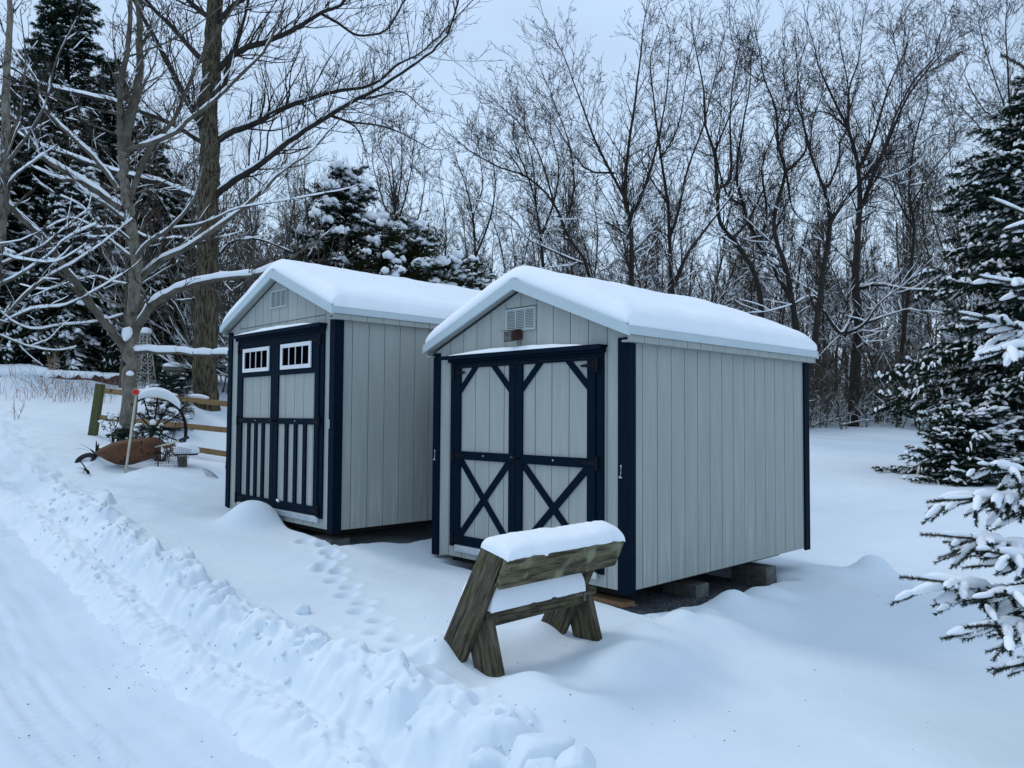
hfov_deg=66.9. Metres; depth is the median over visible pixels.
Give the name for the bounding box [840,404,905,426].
fallen branch
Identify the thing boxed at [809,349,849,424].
brush shrub
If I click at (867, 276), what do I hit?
woodland tree
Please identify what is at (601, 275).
woodland tree
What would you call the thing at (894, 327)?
wood
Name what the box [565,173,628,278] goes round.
woodland tree
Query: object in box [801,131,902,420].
woodland tree
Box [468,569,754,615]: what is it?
gravel
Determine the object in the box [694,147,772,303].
woodland tree
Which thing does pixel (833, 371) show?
brush shrub
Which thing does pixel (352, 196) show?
spruce
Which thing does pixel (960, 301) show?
woodland tree
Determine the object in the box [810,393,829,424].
brush shrub
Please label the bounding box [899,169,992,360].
woodland tree
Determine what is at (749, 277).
woodland tree
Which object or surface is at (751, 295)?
woodland tree
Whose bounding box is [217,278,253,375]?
brush shrub
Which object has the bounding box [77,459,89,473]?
strap leaf plant
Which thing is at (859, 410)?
brush shrub
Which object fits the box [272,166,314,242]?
woodland tree
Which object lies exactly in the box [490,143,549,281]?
woodland tree
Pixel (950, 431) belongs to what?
spruce
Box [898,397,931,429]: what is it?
brush shrub
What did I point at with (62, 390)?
dry grass
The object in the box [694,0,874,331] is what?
bare tree
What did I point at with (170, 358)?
brush shrub
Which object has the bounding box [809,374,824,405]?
brush shrub
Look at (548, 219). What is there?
bare tree
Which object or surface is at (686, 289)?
woodland tree
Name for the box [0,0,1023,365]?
sky
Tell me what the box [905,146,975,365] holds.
woodland tree
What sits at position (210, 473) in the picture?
wire basket
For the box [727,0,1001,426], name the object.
bare tree
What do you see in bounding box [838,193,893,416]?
woodland tree
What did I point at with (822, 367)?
brush shrub
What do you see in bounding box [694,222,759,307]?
woodland tree
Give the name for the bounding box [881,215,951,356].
woodland tree
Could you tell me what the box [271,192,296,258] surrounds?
woodland tree
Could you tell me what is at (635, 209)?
bare tree
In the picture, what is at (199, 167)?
woodland tree
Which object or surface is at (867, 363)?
brush shrub
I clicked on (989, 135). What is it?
woodland tree
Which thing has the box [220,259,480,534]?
garden shed
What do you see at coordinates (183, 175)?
woodland tree
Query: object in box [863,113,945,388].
woodland tree
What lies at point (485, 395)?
door
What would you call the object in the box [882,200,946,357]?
woodland tree
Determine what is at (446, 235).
woodland tree
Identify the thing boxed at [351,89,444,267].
bare tree
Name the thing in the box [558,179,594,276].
woodland tree
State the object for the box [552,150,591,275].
woodland tree
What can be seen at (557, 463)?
door
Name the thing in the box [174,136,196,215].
woodland tree
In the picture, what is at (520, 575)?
wooden bench
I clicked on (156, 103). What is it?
woodland tree
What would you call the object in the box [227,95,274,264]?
woodland tree
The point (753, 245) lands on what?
woodland tree
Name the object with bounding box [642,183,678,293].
woodland tree
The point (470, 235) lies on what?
woodland tree
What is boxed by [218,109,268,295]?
woodland tree
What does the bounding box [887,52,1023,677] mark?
spruce
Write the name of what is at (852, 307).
woodland tree
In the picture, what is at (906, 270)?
woodland tree
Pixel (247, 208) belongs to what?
woodland tree
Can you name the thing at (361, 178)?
woodland tree
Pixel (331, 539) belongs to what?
concrete block
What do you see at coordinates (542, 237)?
woodland tree
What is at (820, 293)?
bare tree
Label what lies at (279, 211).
woodland tree
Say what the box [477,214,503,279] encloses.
woodland tree
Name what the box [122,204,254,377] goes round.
brush shrub
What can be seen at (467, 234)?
woodland tree
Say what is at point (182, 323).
brush shrub
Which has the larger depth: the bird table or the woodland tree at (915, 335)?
the woodland tree at (915, 335)
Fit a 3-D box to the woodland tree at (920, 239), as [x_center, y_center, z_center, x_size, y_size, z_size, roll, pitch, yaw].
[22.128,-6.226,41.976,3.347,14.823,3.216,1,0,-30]
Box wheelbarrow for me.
[74,436,188,464]
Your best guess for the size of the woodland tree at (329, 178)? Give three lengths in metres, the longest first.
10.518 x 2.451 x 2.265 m
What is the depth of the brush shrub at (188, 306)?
19.85 m
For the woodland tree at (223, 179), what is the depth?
37.51 m
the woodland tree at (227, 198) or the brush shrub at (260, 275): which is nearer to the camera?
the brush shrub at (260, 275)
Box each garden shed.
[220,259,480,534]
[423,265,818,595]
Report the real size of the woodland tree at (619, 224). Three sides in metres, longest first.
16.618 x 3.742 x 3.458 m
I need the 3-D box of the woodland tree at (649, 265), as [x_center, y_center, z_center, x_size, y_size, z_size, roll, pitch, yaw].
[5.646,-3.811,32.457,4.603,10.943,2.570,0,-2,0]
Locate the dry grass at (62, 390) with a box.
[0,360,116,402]
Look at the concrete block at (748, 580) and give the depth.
7.53 m
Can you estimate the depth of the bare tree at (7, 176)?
11.12 m
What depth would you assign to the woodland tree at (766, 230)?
47.88 m
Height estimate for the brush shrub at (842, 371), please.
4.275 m
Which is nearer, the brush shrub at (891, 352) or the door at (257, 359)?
the door at (257, 359)
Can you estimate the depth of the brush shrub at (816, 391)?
32.08 m
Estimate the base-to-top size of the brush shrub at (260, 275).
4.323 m
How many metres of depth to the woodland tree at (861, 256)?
51.06 m
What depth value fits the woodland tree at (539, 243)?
41.83 m
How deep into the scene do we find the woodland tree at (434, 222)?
43.65 m
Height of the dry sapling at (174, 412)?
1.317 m
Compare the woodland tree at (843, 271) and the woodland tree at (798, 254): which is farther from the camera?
the woodland tree at (843, 271)
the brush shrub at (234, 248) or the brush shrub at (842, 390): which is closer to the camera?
the brush shrub at (234, 248)
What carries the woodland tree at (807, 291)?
on the snow ground at (814, 652)
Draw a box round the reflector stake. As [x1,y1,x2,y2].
[124,389,139,472]
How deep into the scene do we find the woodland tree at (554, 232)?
42.79 m
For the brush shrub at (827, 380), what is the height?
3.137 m
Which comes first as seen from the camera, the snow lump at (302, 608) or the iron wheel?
the snow lump at (302, 608)
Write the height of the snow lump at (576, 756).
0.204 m
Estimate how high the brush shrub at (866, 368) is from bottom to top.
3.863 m
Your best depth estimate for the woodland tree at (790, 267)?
34.61 m
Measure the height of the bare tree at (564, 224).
14.969 m
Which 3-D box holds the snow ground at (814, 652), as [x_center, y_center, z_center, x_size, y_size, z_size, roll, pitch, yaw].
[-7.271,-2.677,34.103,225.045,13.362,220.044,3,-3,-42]
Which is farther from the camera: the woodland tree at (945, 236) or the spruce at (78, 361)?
the woodland tree at (945, 236)
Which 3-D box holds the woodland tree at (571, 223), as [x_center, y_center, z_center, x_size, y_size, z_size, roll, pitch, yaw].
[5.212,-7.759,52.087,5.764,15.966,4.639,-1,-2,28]
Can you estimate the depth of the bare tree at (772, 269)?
28.81 m
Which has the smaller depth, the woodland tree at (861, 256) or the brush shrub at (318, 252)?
the brush shrub at (318, 252)
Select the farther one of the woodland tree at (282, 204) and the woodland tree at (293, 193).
the woodland tree at (282, 204)
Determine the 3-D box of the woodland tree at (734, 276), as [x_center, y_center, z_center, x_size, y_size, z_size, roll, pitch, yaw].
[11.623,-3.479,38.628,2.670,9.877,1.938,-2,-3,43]
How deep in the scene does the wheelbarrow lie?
11.15 m
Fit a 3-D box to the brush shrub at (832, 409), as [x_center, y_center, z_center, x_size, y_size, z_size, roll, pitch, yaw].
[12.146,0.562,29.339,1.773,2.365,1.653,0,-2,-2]
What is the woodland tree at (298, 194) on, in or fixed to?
on the snow ground at (814, 652)
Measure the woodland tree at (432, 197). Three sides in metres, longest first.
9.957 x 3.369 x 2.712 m
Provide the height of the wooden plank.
0.036 m
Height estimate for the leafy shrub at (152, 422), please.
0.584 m
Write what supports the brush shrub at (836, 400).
on the snow ground at (814, 652)
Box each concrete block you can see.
[314,534,349,545]
[662,579,708,598]
[731,562,775,577]
[731,573,776,586]
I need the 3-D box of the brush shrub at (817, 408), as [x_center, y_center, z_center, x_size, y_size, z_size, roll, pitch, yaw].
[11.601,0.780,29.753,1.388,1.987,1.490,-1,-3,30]
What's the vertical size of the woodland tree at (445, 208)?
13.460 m
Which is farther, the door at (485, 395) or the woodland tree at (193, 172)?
the woodland tree at (193, 172)
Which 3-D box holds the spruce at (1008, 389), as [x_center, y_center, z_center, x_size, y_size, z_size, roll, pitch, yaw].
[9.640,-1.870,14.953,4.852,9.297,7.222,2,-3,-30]
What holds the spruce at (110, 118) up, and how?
on the snow ground at (814, 652)
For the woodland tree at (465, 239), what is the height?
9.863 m
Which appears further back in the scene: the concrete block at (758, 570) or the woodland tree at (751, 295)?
the woodland tree at (751, 295)
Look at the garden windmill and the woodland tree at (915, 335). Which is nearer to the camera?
the garden windmill
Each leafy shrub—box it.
[98,410,119,442]
[105,422,141,440]
[125,419,168,444]
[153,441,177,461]
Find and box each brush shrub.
[94,218,332,368]
[96,226,191,378]
[99,247,219,378]
[109,239,227,384]
[110,150,301,362]
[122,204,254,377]
[145,189,271,364]
[160,180,276,379]
[160,229,229,380]
[170,181,284,367]
[182,197,302,391]
[183,225,294,358]
[217,206,354,377]
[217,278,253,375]
[809,332,843,401]
[809,342,849,419]
[809,345,844,421]
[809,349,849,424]
[809,353,847,410]
[809,364,869,420]
[809,367,889,426]
[809,368,830,421]
[809,369,857,427]
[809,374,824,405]
[809,387,830,427]
[810,371,828,408]
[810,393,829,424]
[812,317,848,399]
[812,324,913,413]
[813,352,846,413]
[817,347,848,393]
[820,386,866,429]
[821,382,848,413]
[822,332,922,423]
[825,322,918,415]
[828,329,919,388]
[840,323,918,422]
[842,335,944,415]
[843,329,961,429]
[844,352,896,419]
[844,371,886,426]
[864,335,923,384]
[867,328,944,427]
[869,324,948,394]
[873,342,935,414]
[879,343,956,396]
[886,321,976,425]
[891,370,977,427]
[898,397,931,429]
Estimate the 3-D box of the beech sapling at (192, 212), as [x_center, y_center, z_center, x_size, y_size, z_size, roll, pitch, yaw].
[-8.365,-4.070,20.793,3.493,8.607,3.288,0,-2,0]
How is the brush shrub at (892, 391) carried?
on the snow ground at (814, 652)
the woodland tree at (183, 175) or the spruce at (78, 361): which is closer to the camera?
the spruce at (78, 361)
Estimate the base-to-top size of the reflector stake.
1.295 m
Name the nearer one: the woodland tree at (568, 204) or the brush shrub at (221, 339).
the brush shrub at (221, 339)
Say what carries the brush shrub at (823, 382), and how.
on the snow ground at (814, 652)
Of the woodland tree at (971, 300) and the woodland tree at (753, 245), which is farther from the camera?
the woodland tree at (753, 245)
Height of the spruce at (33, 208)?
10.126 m
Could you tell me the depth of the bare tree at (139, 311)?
12.21 m
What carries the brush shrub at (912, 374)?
on the snow ground at (814, 652)
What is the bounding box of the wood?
[1,252,996,369]
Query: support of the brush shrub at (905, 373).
on the snow ground at (814, 652)
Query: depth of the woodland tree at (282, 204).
52.99 m
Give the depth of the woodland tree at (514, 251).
33.44 m
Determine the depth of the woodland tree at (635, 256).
40.19 m
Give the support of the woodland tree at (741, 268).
on the snow ground at (814, 652)
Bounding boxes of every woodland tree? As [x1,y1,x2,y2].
[107,89,170,178]
[137,91,243,313]
[155,133,230,292]
[167,125,237,274]
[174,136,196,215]
[190,115,224,235]
[196,136,234,243]
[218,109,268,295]
[222,147,275,297]
[223,138,270,266]
[225,196,274,302]
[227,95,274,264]
[231,196,266,301]
[251,155,310,268]
[262,152,343,264]
[266,116,311,258]
[271,156,320,231]
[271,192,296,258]
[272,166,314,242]
[272,176,293,255]
[275,87,327,240]
[275,123,324,246]
[281,163,306,244]
[311,150,351,257]
[344,150,373,250]
[367,158,389,212]
[390,106,416,217]
[416,163,443,224]
[422,190,455,254]
[424,157,472,261]
[433,173,453,255]
[434,216,455,254]
[445,161,487,274]
[452,176,495,281]
[456,164,528,279]
[456,192,488,270]
[475,181,505,282]
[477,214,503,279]
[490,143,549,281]
[496,185,530,277]
[521,202,564,268]
[524,164,551,269]
[524,190,550,267]
[526,187,573,271]
[528,111,596,273]
[543,134,590,276]
[546,158,584,272]
[546,178,580,272]
[549,159,608,280]
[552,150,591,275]
[552,154,623,281]
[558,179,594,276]
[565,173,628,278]
[568,132,667,290]
[578,236,621,281]
[598,133,654,288]
[599,195,664,291]
[601,204,664,285]
[606,179,667,289]
[614,174,697,291]
[615,158,686,292]
[634,143,699,295]
[642,158,692,296]
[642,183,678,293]
[651,165,699,297]
[653,147,707,296]
[676,168,716,299]
[684,79,767,308]
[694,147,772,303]
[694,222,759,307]
[706,199,770,309]
[709,195,758,309]
[712,181,760,309]
[719,143,781,317]
[720,218,756,315]
[725,167,811,313]
[726,198,774,319]
[730,190,766,316]
[737,119,831,310]
[752,144,809,323]
[753,198,851,328]
[754,156,818,333]
[770,149,818,324]
[770,178,847,402]
[777,140,844,389]
[793,141,843,321]
[793,175,860,371]
[794,215,850,338]
[797,121,856,393]
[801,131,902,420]
[802,199,907,419]
[802,238,851,379]
[807,240,893,405]
[809,186,884,348]
[827,155,880,381]
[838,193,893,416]
[842,212,890,361]
[853,194,922,369]
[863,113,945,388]
[869,145,950,348]
[869,208,928,345]
[873,130,925,307]
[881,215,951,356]
[882,146,941,350]
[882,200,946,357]
[886,127,953,351]
[891,131,946,347]
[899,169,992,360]
[903,141,999,377]
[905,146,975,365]
[912,105,983,374]
[920,96,1021,415]
[922,158,986,368]
[934,121,1022,384]
[939,211,1010,365]
[949,236,1023,382]
[971,83,1006,231]
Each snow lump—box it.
[295,603,310,614]
[468,747,505,767]
[506,732,575,767]
[554,745,595,767]
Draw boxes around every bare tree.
[0,0,169,365]
[0,0,369,438]
[0,0,505,410]
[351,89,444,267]
[403,23,642,277]
[435,106,523,272]
[479,59,587,268]
[490,0,721,286]
[605,0,743,293]
[655,0,830,317]
[678,0,813,330]
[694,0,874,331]
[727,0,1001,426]
[752,0,1017,381]
[861,7,980,423]
[912,0,1023,410]
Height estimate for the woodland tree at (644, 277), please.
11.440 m
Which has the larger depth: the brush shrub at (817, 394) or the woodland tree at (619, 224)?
the woodland tree at (619, 224)
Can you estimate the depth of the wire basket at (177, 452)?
11.04 m
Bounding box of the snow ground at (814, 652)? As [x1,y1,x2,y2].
[0,360,1023,767]
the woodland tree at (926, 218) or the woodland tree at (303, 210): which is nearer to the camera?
the woodland tree at (303, 210)
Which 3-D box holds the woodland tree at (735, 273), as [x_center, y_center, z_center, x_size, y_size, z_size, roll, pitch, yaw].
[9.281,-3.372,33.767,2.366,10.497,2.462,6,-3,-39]
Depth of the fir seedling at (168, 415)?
14.99 m
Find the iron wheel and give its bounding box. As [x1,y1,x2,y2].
[137,387,187,454]
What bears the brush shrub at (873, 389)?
on the snow ground at (814, 652)
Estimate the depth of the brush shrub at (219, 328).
23.30 m
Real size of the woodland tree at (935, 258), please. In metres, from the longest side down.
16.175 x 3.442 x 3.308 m
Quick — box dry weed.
[11,399,24,418]
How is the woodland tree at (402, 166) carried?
on the snow ground at (814, 652)
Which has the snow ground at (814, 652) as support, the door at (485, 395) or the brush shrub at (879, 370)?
the brush shrub at (879, 370)
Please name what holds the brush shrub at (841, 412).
on the snow ground at (814, 652)
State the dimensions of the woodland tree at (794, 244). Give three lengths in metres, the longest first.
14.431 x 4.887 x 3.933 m
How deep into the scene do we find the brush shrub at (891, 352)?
37.55 m
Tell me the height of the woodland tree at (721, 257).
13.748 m
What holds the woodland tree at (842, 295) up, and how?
on the snow ground at (814, 652)
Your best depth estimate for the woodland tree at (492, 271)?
34.17 m
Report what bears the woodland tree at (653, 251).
on the snow ground at (814, 652)
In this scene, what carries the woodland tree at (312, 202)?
on the snow ground at (814, 652)
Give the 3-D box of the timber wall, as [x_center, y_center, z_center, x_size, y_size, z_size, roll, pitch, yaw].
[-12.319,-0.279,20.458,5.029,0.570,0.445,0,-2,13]
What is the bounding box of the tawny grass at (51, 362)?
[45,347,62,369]
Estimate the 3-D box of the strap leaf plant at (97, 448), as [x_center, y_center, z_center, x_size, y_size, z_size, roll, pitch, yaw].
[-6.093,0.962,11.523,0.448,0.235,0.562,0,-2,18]
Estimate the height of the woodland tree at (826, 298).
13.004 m
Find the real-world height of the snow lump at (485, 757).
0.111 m
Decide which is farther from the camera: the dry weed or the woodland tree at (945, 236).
the woodland tree at (945, 236)
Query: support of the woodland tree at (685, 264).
on the snow ground at (814, 652)
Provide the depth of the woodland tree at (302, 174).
44.81 m
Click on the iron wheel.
(163, 393)
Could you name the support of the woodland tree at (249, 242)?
on the snow ground at (814, 652)
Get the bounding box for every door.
[234,340,274,506]
[268,333,321,516]
[450,363,515,547]
[509,358,598,572]
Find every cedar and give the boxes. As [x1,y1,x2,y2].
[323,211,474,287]
[438,263,486,290]
[462,254,496,288]
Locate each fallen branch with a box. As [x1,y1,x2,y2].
[812,408,845,426]
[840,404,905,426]
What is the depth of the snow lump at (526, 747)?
3.23 m
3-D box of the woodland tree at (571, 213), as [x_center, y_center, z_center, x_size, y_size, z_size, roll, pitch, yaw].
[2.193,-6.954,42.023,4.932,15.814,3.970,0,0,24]
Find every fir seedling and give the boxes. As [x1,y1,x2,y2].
[136,403,192,431]
[146,371,195,413]
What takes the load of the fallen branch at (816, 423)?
on the snow ground at (814, 652)
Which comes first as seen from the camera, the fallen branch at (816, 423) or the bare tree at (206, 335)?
the bare tree at (206, 335)
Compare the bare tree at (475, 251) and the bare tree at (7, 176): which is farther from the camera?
the bare tree at (475, 251)
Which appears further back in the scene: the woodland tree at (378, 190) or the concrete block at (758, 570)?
the woodland tree at (378, 190)
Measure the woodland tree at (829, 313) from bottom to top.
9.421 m
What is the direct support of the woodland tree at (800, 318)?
on the snow ground at (814, 652)
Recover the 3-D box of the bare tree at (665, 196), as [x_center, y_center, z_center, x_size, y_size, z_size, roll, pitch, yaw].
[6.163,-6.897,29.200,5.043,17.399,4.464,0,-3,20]
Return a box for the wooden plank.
[593,593,633,607]
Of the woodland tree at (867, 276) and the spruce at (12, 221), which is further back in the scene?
the woodland tree at (867, 276)
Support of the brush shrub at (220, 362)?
on the snow ground at (814, 652)
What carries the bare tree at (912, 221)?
on the snow ground at (814, 652)
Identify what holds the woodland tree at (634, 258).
on the snow ground at (814, 652)
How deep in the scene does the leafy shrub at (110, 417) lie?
12.36 m
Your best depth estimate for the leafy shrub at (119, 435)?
11.91 m
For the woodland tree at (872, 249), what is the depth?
43.78 m
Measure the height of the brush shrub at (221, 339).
5.004 m
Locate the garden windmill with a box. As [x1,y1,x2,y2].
[137,327,155,388]
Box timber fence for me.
[88,384,226,456]
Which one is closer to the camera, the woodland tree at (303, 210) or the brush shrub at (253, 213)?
the brush shrub at (253, 213)
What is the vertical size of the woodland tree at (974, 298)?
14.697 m
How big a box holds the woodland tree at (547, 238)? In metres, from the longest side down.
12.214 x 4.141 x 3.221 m
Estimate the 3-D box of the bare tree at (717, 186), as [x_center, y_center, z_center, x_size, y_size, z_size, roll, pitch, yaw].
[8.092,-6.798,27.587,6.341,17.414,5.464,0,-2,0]
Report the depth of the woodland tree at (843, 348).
41.16 m
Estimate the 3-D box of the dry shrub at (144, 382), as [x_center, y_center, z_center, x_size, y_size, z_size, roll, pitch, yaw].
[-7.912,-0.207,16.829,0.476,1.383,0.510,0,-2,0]
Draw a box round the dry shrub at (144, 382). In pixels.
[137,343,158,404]
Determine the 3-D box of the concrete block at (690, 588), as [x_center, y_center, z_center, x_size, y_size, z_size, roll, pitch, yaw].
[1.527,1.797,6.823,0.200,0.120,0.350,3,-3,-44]
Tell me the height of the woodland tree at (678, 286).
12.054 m
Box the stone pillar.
[162,362,185,380]
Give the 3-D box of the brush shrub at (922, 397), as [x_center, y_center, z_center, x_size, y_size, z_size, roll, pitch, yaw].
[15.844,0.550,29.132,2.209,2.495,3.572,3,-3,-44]
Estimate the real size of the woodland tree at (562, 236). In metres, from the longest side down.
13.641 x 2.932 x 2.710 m
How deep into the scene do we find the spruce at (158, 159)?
25.89 m
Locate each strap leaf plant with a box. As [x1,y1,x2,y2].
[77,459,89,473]
[78,441,99,456]
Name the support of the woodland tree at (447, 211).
on the snow ground at (814, 652)
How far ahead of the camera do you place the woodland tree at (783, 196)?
47.73 m
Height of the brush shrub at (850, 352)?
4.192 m
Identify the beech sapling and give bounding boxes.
[68,41,190,387]
[136,75,248,374]
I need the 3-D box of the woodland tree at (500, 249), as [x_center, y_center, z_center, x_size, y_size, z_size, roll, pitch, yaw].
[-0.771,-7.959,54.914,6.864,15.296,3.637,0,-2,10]
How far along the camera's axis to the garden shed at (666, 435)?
6.77 m
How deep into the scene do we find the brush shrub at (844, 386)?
30.18 m
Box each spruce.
[0,0,157,367]
[0,83,92,364]
[0,135,63,364]
[0,160,128,372]
[42,57,153,377]
[69,115,194,379]
[97,168,227,379]
[282,158,391,273]
[869,74,1023,474]
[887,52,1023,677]
[898,404,1023,486]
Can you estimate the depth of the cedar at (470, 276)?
21.22 m
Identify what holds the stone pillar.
on the snow ground at (814, 652)
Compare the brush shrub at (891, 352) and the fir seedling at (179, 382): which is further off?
the brush shrub at (891, 352)
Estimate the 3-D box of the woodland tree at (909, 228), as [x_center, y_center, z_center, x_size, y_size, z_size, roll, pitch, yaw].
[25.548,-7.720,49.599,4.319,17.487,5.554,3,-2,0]
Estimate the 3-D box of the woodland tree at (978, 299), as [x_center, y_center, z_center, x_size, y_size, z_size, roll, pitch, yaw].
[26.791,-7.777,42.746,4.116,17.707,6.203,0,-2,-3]
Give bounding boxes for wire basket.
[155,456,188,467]
[163,445,191,458]
[202,469,217,477]
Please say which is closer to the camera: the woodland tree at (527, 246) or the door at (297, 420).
the door at (297, 420)
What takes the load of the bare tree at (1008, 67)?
on the snow ground at (814, 652)
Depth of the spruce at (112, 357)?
21.03 m
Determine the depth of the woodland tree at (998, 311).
31.92 m
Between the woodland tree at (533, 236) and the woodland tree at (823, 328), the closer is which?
the woodland tree at (823, 328)
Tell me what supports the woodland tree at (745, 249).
on the snow ground at (814, 652)
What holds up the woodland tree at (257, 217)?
on the snow ground at (814, 652)
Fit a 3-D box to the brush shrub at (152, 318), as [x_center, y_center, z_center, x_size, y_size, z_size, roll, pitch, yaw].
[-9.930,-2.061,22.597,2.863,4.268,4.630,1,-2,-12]
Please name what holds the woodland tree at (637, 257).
on the snow ground at (814, 652)
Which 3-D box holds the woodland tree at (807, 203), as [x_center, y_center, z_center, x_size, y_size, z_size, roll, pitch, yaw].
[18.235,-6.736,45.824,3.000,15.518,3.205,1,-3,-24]
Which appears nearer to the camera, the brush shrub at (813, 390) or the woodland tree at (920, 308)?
the brush shrub at (813, 390)
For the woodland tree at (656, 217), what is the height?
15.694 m
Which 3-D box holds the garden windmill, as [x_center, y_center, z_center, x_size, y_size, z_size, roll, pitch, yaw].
[-8.742,-0.562,18.437,0.460,1.581,0.460,0,-2,0]
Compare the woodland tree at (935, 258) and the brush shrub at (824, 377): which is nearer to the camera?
the brush shrub at (824, 377)
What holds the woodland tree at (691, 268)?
on the snow ground at (814, 652)
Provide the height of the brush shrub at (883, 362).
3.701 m
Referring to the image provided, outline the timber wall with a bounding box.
[0,364,118,383]
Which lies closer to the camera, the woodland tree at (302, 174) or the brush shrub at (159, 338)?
the brush shrub at (159, 338)
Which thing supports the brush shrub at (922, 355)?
on the snow ground at (814, 652)
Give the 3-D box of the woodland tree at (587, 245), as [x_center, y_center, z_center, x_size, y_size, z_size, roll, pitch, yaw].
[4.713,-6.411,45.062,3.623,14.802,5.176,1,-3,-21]
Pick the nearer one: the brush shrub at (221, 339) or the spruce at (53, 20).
the brush shrub at (221, 339)
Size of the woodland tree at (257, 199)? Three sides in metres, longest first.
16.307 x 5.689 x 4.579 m
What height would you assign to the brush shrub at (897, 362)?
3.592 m
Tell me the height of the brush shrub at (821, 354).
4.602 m
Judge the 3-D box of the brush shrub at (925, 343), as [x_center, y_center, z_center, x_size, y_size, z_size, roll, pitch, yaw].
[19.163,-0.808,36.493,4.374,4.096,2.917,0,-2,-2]
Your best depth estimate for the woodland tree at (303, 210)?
35.90 m
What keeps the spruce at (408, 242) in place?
on the snow ground at (814, 652)
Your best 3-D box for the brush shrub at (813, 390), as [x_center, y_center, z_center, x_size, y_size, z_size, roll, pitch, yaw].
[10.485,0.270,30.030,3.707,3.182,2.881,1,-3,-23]
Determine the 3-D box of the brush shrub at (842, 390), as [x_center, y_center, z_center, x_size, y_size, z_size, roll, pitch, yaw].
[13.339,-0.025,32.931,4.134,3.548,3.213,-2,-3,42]
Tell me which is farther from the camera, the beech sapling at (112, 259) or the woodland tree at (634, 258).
the woodland tree at (634, 258)
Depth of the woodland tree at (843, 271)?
49.85 m
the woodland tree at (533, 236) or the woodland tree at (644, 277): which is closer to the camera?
the woodland tree at (644, 277)
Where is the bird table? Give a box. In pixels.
[173,442,199,466]
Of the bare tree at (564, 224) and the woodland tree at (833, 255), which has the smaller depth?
the bare tree at (564, 224)
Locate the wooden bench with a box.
[444,520,624,676]
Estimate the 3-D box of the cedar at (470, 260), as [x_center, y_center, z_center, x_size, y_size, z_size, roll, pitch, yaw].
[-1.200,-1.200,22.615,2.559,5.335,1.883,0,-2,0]
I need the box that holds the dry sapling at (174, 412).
[157,380,190,462]
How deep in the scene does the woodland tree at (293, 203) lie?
36.12 m

